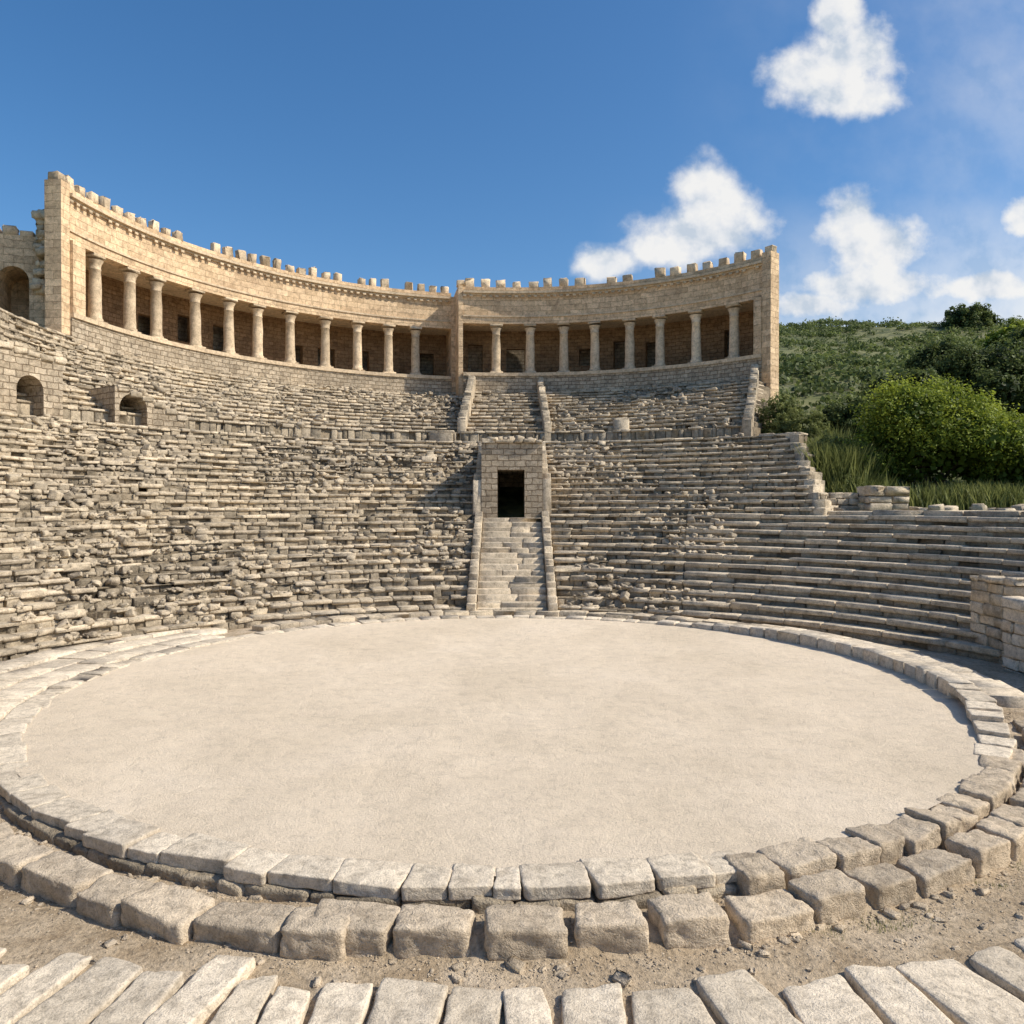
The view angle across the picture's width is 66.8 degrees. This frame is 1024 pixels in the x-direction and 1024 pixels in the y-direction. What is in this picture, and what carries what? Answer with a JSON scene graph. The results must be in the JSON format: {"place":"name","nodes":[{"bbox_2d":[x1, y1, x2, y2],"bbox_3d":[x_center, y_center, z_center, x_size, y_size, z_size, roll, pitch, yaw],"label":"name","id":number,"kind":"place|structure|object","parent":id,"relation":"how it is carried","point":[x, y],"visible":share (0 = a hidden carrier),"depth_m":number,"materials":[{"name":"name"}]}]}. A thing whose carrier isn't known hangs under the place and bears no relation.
{"place":"outdoors","nodes":[
{"label":"outdoors","id":0,"kind":"place"},
{"bbox_2d":[70,232,450,329],"bbox_3d":[-15.988,-14.652,52.820,5.185,0.500,28.447,0,1,42],"label":"portico architrave","id":1,"kind":"object","parent":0,"point":[118,260],"visible":0.94,"depth_m":52.96,"materials":[{"name":"stone"}]},
{"bbox_2d":[14,617,984,875],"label":"arena sand floor","id":2,"kind":"structure","parent":0,"point":[494,741],"depth_m":13.81,"materials":[{"name":"sand"}]},
{"bbox_2d":[0,937,1023,1023],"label":"stone paving","id":3,"kind":"structure","parent":0,"point":[108,990],"depth_m":7.10,"materials":[{"name":"stone"}]},
{"bbox_2d":[0,326,1023,1023],"bbox_3d":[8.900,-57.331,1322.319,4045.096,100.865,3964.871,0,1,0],"label":"ground","id":4,"kind":"structure","parent":0,"point":[150,954],"depth_m":7.97,"materials":[{"name":"soil"}]},
{"bbox_2d":[0,233,44,326],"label":"arched wall","id":5,"kind":"structure","parent":4,"relation":"on","point":[19,258],"depth_m":41.41,"materials":[{"name":"stone"}]},
{"bbox_2d":[0,209,44,294],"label":"ruined wall blocks","id":6,"kind":"structure","parent":5,"relation":"on","point":[37,286],"depth_m":41.10,"materials":[{"name":"stone"}]},
{"bbox_2d":[70,317,451,394],"bbox_3d":[-16.021,-9.052,52.899,5.612,2.600,28.753,0,1,42],"label":"portico podium","id":7,"kind":"object","parent":4,"relation":"on","point":[93,335],"visible":0.41,"depth_m":52.46,"materials":[{"name":"stone"}]},
{"bbox_2d":[70,312,451,379],"bbox_3d":[-15.991,-10.478,52.859,5.693,0.247,28.753,0,1,42],"label":"portico stylobate","id":8,"kind":"object","parent":7,"relation":"on","point":[124,331],"visible":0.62,"depth_m":52.37,"materials":[{"name":"stone"}]},
{"bbox_2d":[70,240,85,315],"bbox_3d":[-23.474,-12.396,41.369,1.086,3.790,1.105,0,1,0],"label":"end pilaster","id":9,"kind":"object","parent":8,"relation":"on","point":[77,282],"visible":0.46,"depth_m":41.16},
{"bbox_2d":[48,171,776,374],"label":"capitals and plinths","id":10,"kind":"object","parent":8,"relation":"on","point":[55,175],"visible":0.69,"depth_m":54.17,"materials":[{"name":"stone"}]},
{"bbox_2d":[70,202,450,319],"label":"portico frieze wall","id":11,"kind":"structure","parent":10,"relation":"on","point":[99,229],"depth_m":52.88,"materials":[{"name":"stone"}]},
{"bbox_2d":[70,199,447,302],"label":"portico dentils","id":12,"kind":"object","parent":11,"relation":"attached to","point":[163,244],"visible":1,"depth_m":53.06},
{"bbox_2d":[70,229,450,321],"bbox_3d":[-15.971,-14.963,52.803,5.269,0.117,28.470,0,1,42],"label":"portico fillet","id":13,"kind":"object","parent":11,"relation":"attached to","point":[131,257],"visible":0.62,"depth_m":52.30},
{"bbox_2d":[70,193,451,300],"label":"portico cornice","id":14,"kind":"structure","parent":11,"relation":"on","point":[105,213],"depth_m":51.94,"materials":[{"name":"stone"}]},
{"bbox_2d":[70,189,450,295],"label":"portico parapet","id":15,"kind":"structure","parent":14,"relation":"on","point":[260,265],"depth_m":54.15,"materials":[{"name":"stone"}]},
{"bbox_2d":[65,175,448,292],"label":"portico merlons","id":16,"kind":"object","parent":15,"relation":"on","point":[103,201],"visible":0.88,"depth_m":52.89,"materials":[{"name":"stone"}]},
{"bbox_2d":[85,257,448,333],"bbox_3d":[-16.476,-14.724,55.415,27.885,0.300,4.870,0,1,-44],"label":"portico roof","id":17,"kind":"structure","parent":11,"relation":"on","point":[139,280],"depth_m":55.09,"materials":[{"name":"stone"}]},
{"bbox_2d":[85,266,446,335],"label":"portico roof","id":18,"kind":"structure","parent":17,"relation":"on","point":[148,287],"depth_m":55.94,"materials":[{"name":"stone"}]},
{"bbox_2d":[463,266,761,315],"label":"portico frieze wall","id":19,"kind":"structure","parent":10,"relation":"on","point":[721,285],"depth_m":58.32,"materials":[{"name":"stone"}]},
{"bbox_2d":[463,304,753,329],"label":"portico roof","id":20,"kind":"structure","parent":19,"relation":"on","point":[622,323],"depth_m":60.58,"materials":[{"name":"stone"}]},
{"bbox_2d":[463,308,753,330],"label":"portico roof","id":21,"kind":"structure","parent":19,"relation":"on","point":[740,311],"depth_m":61.26,"materials":[{"name":"stone"}]},
{"bbox_2d":[463,302,753,326],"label":"portico roof","id":22,"kind":"structure","parent":19,"relation":"on","point":[618,321],"depth_m":59.76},
{"bbox_2d":[463,266,758,297],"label":"portico dentils","id":23,"kind":"object","parent":19,"relation":"attached to","point":[664,285],"visible":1,"depth_m":58.06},
{"bbox_2d":[463,260,761,295],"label":"portico cornice","id":24,"kind":"structure","parent":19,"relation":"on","point":[627,285],"depth_m":57.95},
{"bbox_2d":[463,256,761,290],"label":"portico parapet","id":25,"kind":"structure","parent":24,"relation":"on","point":[610,284],"depth_m":58.53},
{"bbox_2d":[465,249,762,286],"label":"portico merlons","id":26,"kind":"object","parent":25,"relation":"on","point":[676,270],"visible":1,"depth_m":58.07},
{"bbox_2d":[463,290,761,325],"bbox_3d":[7.137,-14.692,57.429,22.508,0.500,3.513,0,1,19],"label":"portico architrave","id":27,"kind":"object","parent":10,"relation":"on","point":[747,298],"visible":0.95,"depth_m":58.40,"materials":[{"name":"stone"}]},
{"bbox_2d":[463,288,761,316],"bbox_3d":[7.129,-15.003,57.403,22.527,0.117,3.603,0,1,19],"label":"portico fillet","id":28,"kind":"object","parent":27,"relation":"on","point":[751,291],"visible":0.56,"depth_m":58.11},
{"bbox_2d":[86,258,740,374],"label":"portico columns","id":29,"kind":"structure","parent":8,"relation":"on","point":[95,299],"depth_m":55.61,"materials":[{"name":"stone"}]},
{"bbox_2d":[138,315,432,374],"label":"portico outer wall","id":30,"kind":"structure","parent":4,"relation":"on","point":[426,364],"depth_m":57.00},
{"bbox_2d":[446,297,455,391],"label":"pier","id":31,"kind":"structure","parent":4,"relation":"on","point":[450,353],"depth_m":61.35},
{"bbox_2d":[454,285,462,396],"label":"pier","id":32,"kind":"structure","parent":4,"relation":"on","point":[458,295],"depth_m":59.40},
{"bbox_2d":[0,318,1019,652],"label":"rubble stones","id":33,"kind":"object","parent":4,"relation":"on","point":[762,396],"visible":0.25,"depth_m":32.63,"materials":[{"name":"stone"}]},
{"bbox_2d":[0,347,62,418],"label":"vomitorium","id":34,"kind":"object","parent":33,"relation":"on","point":[38,381],"visible":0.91,"depth_m":33.15,"materials":[{"name":"stone"}]},
{"bbox_2d":[0,340,66,365],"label":"vomitorium coping","id":35,"kind":"object","parent":34,"relation":"on","point":[37,354],"visible":0.7,"depth_m":32.70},
{"bbox_2d":[44,179,69,339],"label":"end pier","id":36,"kind":"structure","parent":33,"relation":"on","point":[57,245],"depth_m":40.19,"materials":[{"name":"stone"}]},
{"bbox_2d":[84,385,184,428],"bbox_3d":[-18.909,-4.848,38.709,3.400,2.200,3.600,0,1,35],"label":"vomitorium","id":37,"kind":"object","parent":33,"relation":"on","point":[110,398],"visible":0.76,"depth_m":37.62,"materials":[{"name":"stone"}]},
{"bbox_2d":[116,385,187,420],"bbox_3d":[-17.659,-5.279,38.002,0.792,1.432,3.640,0,1,35],"label":"vomitorium coping","id":38,"kind":"object","parent":37,"relation":"on","point":[138,397],"visible":0.77,"depth_m":37.60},
{"bbox_2d":[0,318,743,645],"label":"fallen rubble","id":39,"kind":"object","parent":33,"relation":"on","point":[75,493],"visible":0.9,"depth_m":31.89,"materials":[{"name":"stone"}]},
{"bbox_2d":[463,358,761,395],"bbox_3d":[7.150,-9.092,57.514,22.760,2.600,3.957,0,1,19],"label":"portico podium","id":40,"kind":"object","parent":33,"relation":"on","point":[719,372],"visible":0.35,"depth_m":58.01,"materials":[{"name":"stone"}]},
{"bbox_2d":[463,354,761,375],"bbox_3d":[7.136,-10.518,57.460,22.760,0.247,4.044,0,1,19],"label":"portico stylobate","id":41,"kind":"object","parent":40,"relation":"on","point":[622,370],"visible":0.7,"depth_m":57.96,"materials":[{"name":"stone"}]},
{"bbox_2d":[681,513,1023,657],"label":"bench rows","id":42,"kind":"object","parent":33,"relation":"on","point":[968,646],"visible":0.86,"depth_m":27.16,"materials":[{"name":"stone"}]},
{"bbox_2d":[0,311,1023,663],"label":"seating risers","id":43,"kind":"object","parent":4,"relation":"on","point":[314,433],"visible":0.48,"depth_m":33.02,"materials":[{"name":"stone"}]},
{"bbox_2d":[0,308,832,657],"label":"seating rows","id":44,"kind":"object","parent":43,"relation":"on","point":[604,418],"visible":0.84,"depth_m":35.38,"materials":[{"name":"stone"}]},
{"bbox_2d":[457,364,833,514],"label":"stepped parapets","id":45,"kind":"object","parent":44,"relation":"on","point":[814,483],"visible":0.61,"depth_m":44.77,"materials":[{"name":"stone"}]},
{"bbox_2d":[429,418,628,440],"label":"ruined wall fragments","id":46,"kind":"object","parent":43,"relation":"attached to","point":[620,423],"visible":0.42,"depth_m":46.66,"materials":[{"name":"stone"}]},
{"bbox_2d":[0,609,1023,913],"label":"stone kerb","id":47,"kind":"structure","parent":4,"relation":"on","point":[38,805],"depth_m":9.89,"materials":[{"name":"stone"}]},
{"bbox_2d":[0,720,1023,961],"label":"stone block ring","id":48,"kind":"object","parent":4,"relation":"on","point":[974,827],"visible":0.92,"depth_m":8.46,"materials":[{"name":"stone"}]},
{"bbox_2d":[466,442,557,610],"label":"central staircase","id":49,"kind":"structure","parent":4,"relation":"on","point":[511,564],"depth_m":33.25,"materials":[{"name":"stone"}]},
{"bbox_2d":[482,442,541,517],"bbox_3d":[0.000,-1.554,40.588,2.900,3.620,7.200,0,1,0],"label":"stair doorway","id":50,"kind":"structure","parent":49,"relation":"on","point":[513,464],"depth_m":36.99,"materials":[{"name":"stone"}]},
{"bbox_2d":[481,435,541,442],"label":"doorway roof slabs","id":51,"kind":"structure","parent":50,"relation":"on","point":[510,439],"depth_m":36.88,"materials":[{"name":"stone"}]},
{"bbox_2d":[0,706,1023,1023],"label":"gravel","id":52,"kind":"structure","parent":4,"relation":"on","point":[514,964],"depth_m":7.99,"materials":[{"name":"gravel"}]},
{"bbox_2d":[468,331,728,372],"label":"portico outer wall","id":53,"kind":"structure","parent":4,"relation":"on","point":[514,361],"depth_m":64.48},
{"bbox_2d":[762,250,778,421],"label":"end pier","id":54,"kind":"structure","parent":4,"relation":"on","point":[770,318],"depth_m":51.81,"materials":[{"name":"stone"}]},
{"bbox_2d":[753,297,761,354],"bbox_3d":[16.816,-12.494,52.488,0.972,3.790,0.566,0,1,-42],"label":"end pilaster","id":55,"kind":"object","parent":54,"relation":"attached to","point":[757,335],"visible":0.64,"depth_m":52.14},
{"bbox_2d":[755,392,809,433],"bbox_3d":[15.595,-4.262,45.501,3.645,5.571,3.357,0,1,0],"label":"shrub","id":56,"kind":"object","parent":4,"relation":"on","point":[766,413],"visible":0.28,"depth_m":44.95,"materials":[{"name":"green plant"}]},
{"bbox_2d":[772,407,830,442],"bbox_3d":[16.219,-3.548,42.715,3.500,4.556,2.865,0,1,0],"label":"shrub","id":57,"kind":"object","parent":4,"relation":"on","point":[798,424],"visible":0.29,"depth_m":42.81,"materials":[{"name":"green plant"}]},
{"bbox_2d":[809,428,843,453],"bbox_3d":[15.536,-2.468,38.503,2.421,3.424,2.437,0,1,0],"label":"shrub","id":58,"kind":"object","parent":4,"relation":"on","point":[827,431],"visible":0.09,"depth_m":38.22,"materials":[{"name":"green plant"}]},
{"bbox_2d":[827,492,858,507],"bbox_3d":[13.982,-0.250,34.090,2.084,1.216,1.075,0,1,0],"label":"wall course","id":59,"kind":"object","parent":4,"relation":"on","point":[845,500],"depth_m":33.61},
{"bbox_2d":[805,389,885,444],"bbox_3d":[22.413,-5.838,49.704,6.611,3.963,4.221,0,1,0],"label":"green bush","id":60,"kind":"object","parent":4,"relation":"on","point":[841,414],"visible":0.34,"depth_m":49.35,"materials":[{"name":"green plant"}]},
{"bbox_2d":[857,486,909,510],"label":"wall block","id":61,"kind":"structure","parent":4,"relation":"on","point":[871,498],"depth_m":32.63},
{"bbox_2d":[779,315,1023,425],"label":"hillside scrub","id":62,"kind":"object","parent":4,"relation":"on","point":[881,361],"visible":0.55,"depth_m":100.24,"materials":[{"name":"green plant"}]},
{"bbox_2d":[858,367,947,403],"bbox_3d":[27.125,-7.647,53.908,5.900,4.709,4.731,0,1,0],"label":"green bush","id":63,"kind":"object","parent":4,"relation":"on","point":[918,374],"visible":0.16,"depth_m":52.91,"materials":[{"name":"green plant"}]},
{"bbox_2d":[790,419,1023,509],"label":"tall grass","id":64,"kind":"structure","parent":4,"relation":"on","point":[828,461],"depth_m":35.64,"materials":[{"name":"green plant"}]},
{"bbox_2d":[803,854,1023,940],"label":"pebbles","id":65,"kind":"object","parent":4,"relation":"on","point":[901,917],"visible":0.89,"depth_m":8.43,"materials":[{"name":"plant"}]},
{"bbox_2d":[828,510,1023,517],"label":"terrace kerb","id":66,"kind":"structure","parent":4,"relation":"on","point":[999,513],"depth_m":28.64,"materials":[{"name":"stone"}]},
{"bbox_2d":[829,373,1023,489],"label":"green bush","id":67,"kind":"object","parent":4,"relation":"on","point":[927,433],"visible":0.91,"depth_m":36.74,"materials":[{"name":"green plant"}]},
{"bbox_2d":[830,503,1023,510],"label":"wall rubble","id":68,"kind":"object","parent":4,"relation":"on","point":[983,506],"depth_m":32.15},
{"bbox_2d":[900,333,986,403],"bbox_3d":[34.316,-10.486,59.887,7.804,6.424,6.375,0,1,-41],"label":"green bush","id":69,"kind":"object","parent":4,"relation":"on","point":[927,355],"visible":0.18,"depth_m":59.02,"materials":[{"name":"green plant"}]},
{"bbox_2d":[939,302,1003,330],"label":"green bush","id":70,"kind":"object","parent":4,"relation":"on","point":[976,314],"visible":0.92,"depth_m":132.29,"materials":[{"name":"green plant"}]},
{"bbox_2d":[922,334,1023,422],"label":"green bush","id":71,"kind":"object","parent":4,"relation":"on","point":[996,368],"visible":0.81,"depth_m":54.77,"materials":[{"name":"green plant"}]},
{"bbox_2d":[956,410,1023,487],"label":"green bush","id":72,"kind":"object","parent":4,"relation":"on","point":[1005,468],"visible":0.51,"depth_m":36.35,"materials":[{"name":"green plant"}]},
{"bbox_2d":[969,575,1023,650],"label":"retaining wall","id":73,"kind":"structure","parent":4,"relation":"on","point":[988,592],"depth_m":21.32,"materials":[{"name":"stone"}]},
{"bbox_2d":[976,317,1023,347],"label":"green bush","id":74,"kind":"object","parent":4,"relation":"on","point":[993,337],"visible":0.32,"depth_m":98.91,"materials":[{"name":"green plant"}]},
{"bbox_2d":[992,325,1023,353],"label":"green bush","id":75,"kind":"object","parent":4,"relation":"on","point":[1019,334],"visible":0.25,"depth_m":70.86,"materials":[{"name":"green plant"}]},
{"bbox_2d":[1001,596,1023,674],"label":"retaining wall","id":76,"kind":"structure","parent":4,"relation":"on","point":[1012,626],"depth_m":19.78,"materials":[{"name":"stone"}]},
{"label":"portico floor","id":77,"kind":"structure","parent":4,"relation":"on","visible":0},
{"bbox_2d":[101,275,123,327],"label":"portico back wall","id":78,"kind":"structure","parent":77,"relation":"on","point":[112,299],"depth_m":48.25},
{"bbox_2d":[161,293,164,337],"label":"portico back wall","id":79,"kind":"structure","parent":77,"relation":"on","point":[163,313],"depth_m":51.66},
{"bbox_2d":[138,286,150,317],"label":"portico back lintel","id":80,"kind":"structure","parent":79,"relation":"attached to","point":[144,302],"depth_m":50.40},
{"bbox_2d":[165,294,177,342],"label":"portico back wall","id":81,"kind":"structure","parent":77,"relation":"on","point":[171,319],"depth_m":52.17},
{"bbox_2d":[177,297,189,317],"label":"portico back lintel","id":82,"kind":"structure","parent":81,"relation":"attached to","point":[183,308],"depth_m":53.00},
{"bbox_2d":[202,303,212,349],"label":"portico back wall","id":83,"kind":"structure","parent":77,"relation":"on","point":[207,326],"depth_m":54.44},
{"bbox_2d":[213,306,223,327],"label":"portico back lintel","id":84,"kind":"structure","parent":83,"relation":"attached to","point":[218,315],"depth_m":55.10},
{"bbox_2d":[238,311,273,359],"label":"portico back wall","id":85,"kind":"structure","parent":77,"relation":"on","point":[245,319],"depth_m":57.01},
{"bbox_2d":[274,317,285,361],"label":"portico back wall","id":86,"kind":"structure","parent":77,"relation":"on","point":[279,337],"depth_m":58.54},
{"bbox_2d":[294,321,302,346],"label":"portico back lintel","id":87,"kind":"structure","parent":86,"relation":"attached to","point":[298,326],"depth_m":59.53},
{"bbox_2d":[300,322,309,364],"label":"portico back wall","id":88,"kind":"structure","parent":77,"relation":"on","point":[305,354],"depth_m":59.88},
{"bbox_2d":[309,323,317,365],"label":"portico back wall","id":89,"kind":"structure","parent":77,"relation":"on","point":[313,334],"depth_m":60.22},
{"bbox_2d":[332,326,343,368],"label":"portico back wall","id":90,"kind":"structure","parent":77,"relation":"on","point":[338,357],"depth_m":61.36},
{"bbox_2d":[344,327,352,369],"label":"portico back wall","id":91,"kind":"structure","parent":77,"relation":"on","point":[348,348],"depth_m":61.72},
{"bbox_2d":[367,330,378,371],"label":"portico back wall","id":92,"kind":"structure","parent":77,"relation":"on","point":[373,359],"depth_m":62.67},
{"bbox_2d":[379,331,411,373],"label":"portico back wall","id":93,"kind":"structure","parent":77,"relation":"on","point":[402,342],"depth_m":63.46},
{"bbox_2d":[433,335,445,375],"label":"portico back wall","id":94,"kind":"structure","parent":77,"relation":"on","point":[439,362],"depth_m":64.42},
{"bbox_2d":[419,334,433,355],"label":"portico back lintel","id":95,"kind":"structure","parent":94,"relation":"attached to","point":[426,344],"depth_m":64.14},
{"bbox_2d":[0,0,1023,328],"label":"sky","id":96,"kind":"structure","parent":0,"point":[878,145],"materials":[{"name":"blue"}]},
{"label":"portico floor","id":97,"kind":"structure","parent":0,"visible":0},
{"bbox_2d":[463,331,467,371],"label":"portico back wall","id":98,"kind":"structure","parent":97,"relation":"on","point":[465,351],"depth_m":62.71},
{"bbox_2d":[468,331,482,345],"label":"portico back lintel","id":99,"kind":"structure","parent":98,"relation":"attached to","point":[475,338],"depth_m":62.81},
{"bbox_2d":[482,331,491,372],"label":"portico back wall","id":100,"kind":"structure","parent":97,"relation":"on","point":[487,354],"depth_m":62.91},
{"bbox_2d":[500,331,505,372],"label":"portico back wall","id":101,"kind":"structure","parent":97,"relation":"on","point":[503,348],"depth_m":62.98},
{"bbox_2d":[524,331,525,371],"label":"portico back wall","id":102,"kind":"structure","parent":97,"relation":"on","point":[524,349],"depth_m":62.97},
{"bbox_2d":[506,331,523,349],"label":"portico back lintel","id":103,"kind":"structure","parent":102,"relation":"attached to","point":[514,340],"depth_m":62.98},
{"bbox_2d":[534,331,559,372],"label":"portico back wall","id":104,"kind":"structure","parent":97,"relation":"on","point":[547,347],"depth_m":62.83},
{"bbox_2d":[568,330,579,371],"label":"portico back wall","id":105,"kind":"structure","parent":97,"relation":"on","point":[573,352],"depth_m":62.51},
{"bbox_2d":[599,329,601,369],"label":"portico back wall","id":106,"kind":"structure","parent":97,"relation":"on","point":[600,346],"depth_m":62.00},
{"bbox_2d":[579,329,590,350],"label":"portico back lintel","id":107,"kind":"structure","parent":106,"relation":"attached to","point":[584,340],"depth_m":62.31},
{"bbox_2d":[602,328,614,369],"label":"portico back wall","id":108,"kind":"structure","parent":97,"relation":"on","point":[608,353],"depth_m":61.84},
{"bbox_2d":[638,325,646,367],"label":"portico back wall","id":109,"kind":"structure","parent":97,"relation":"on","point":[642,362],"depth_m":60.88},
{"bbox_2d":[664,322,674,365],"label":"portico back wall","id":110,"kind":"structure","parent":97,"relation":"on","point":[669,335],"depth_m":59.93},
{"bbox_2d":[675,317,711,364],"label":"portico back wall","id":111,"kind":"structure","parent":97,"relation":"on","point":[683,332],"depth_m":59.18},
{"bbox_2d":[712,315,726,359],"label":"portico back wall","id":112,"kind":"structure","parent":97,"relation":"on","point":[719,342],"depth_m":57.88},
{"bbox_2d":[739,311,749,356],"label":"portico back wall","id":113,"kind":"structure","parent":97,"relation":"on","point":[744,333],"depth_m":56.61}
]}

